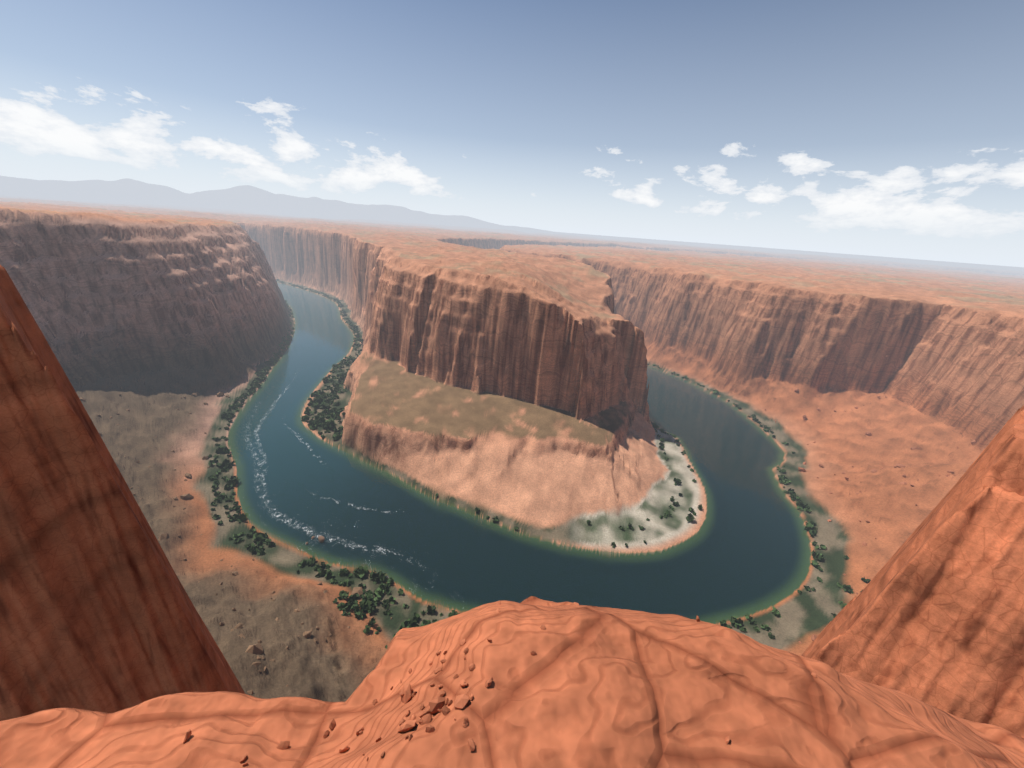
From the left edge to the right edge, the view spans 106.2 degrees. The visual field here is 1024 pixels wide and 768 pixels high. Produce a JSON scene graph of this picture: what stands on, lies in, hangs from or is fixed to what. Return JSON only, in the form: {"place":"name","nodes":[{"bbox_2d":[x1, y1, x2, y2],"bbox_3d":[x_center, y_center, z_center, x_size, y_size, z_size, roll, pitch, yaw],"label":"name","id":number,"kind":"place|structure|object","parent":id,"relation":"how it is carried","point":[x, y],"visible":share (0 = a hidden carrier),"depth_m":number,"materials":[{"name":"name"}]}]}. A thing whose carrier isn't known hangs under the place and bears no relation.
{"place":"outdoors","nodes":[
{"label":"outdoors","id":0,"kind":"place"},
{"bbox_2d":[0,175,1023,767],"bbox_3d":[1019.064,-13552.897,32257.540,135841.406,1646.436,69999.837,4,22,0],"label":"canyon ground","id":1,"kind":"structure","parent":0,"point":[510,377],"depth_m":430.36,"materials":[{"name":"stone"}]},
{"bbox_2d":[305,536,324,544],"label":"river rocks","id":2,"kind":"object","parent":1,"relation":"on","point":[321,539],"visible":1,"depth_m":383.45,"materials":[{"name":"brown stone"}]},
{"bbox_2d":[183,600,815,765],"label":"loose stones","id":3,"kind":"object","parent":1,"relation":"on","point":[438,703],"visible":0.98,"depth_m":1.47,"materials":[{"name":"orange stone"}]},
{"bbox_2d":[74,356,975,694],"bbox_3d":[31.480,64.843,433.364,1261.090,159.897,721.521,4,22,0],"label":"talus boulders","id":4,"kind":"object","parent":1,"relation":"on","point":[256,648],"visible":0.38,"depth_m":381.58,"materials":[{"name":"brown stone"}]},
{"bbox_2d":[208,279,870,648],"bbox_3d":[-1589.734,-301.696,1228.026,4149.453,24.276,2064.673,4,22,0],"label":"riverbank bushes","id":5,"kind":"object","parent":1,"relation":"on","point":[366,602],"depth_m":437.37,"materials":[{"name":"green plant"}]},
{"bbox_2d":[0,0,1023,266],"label":"sky","id":6,"kind":"structure","parent":0,"point":[883,128],"materials":[{"name":"blue"}]},
{"label":"river water","id":7,"kind":"structure","parent":0,"visible":0},
{"bbox_2d":[245,373,403,555],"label":"foam streaks","id":8,"kind":"object","parent":7,"relation":"on","point":[324,498],"visible":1,"depth_m":431.02,"materials":[{"name":"white liquid"}]}
]}

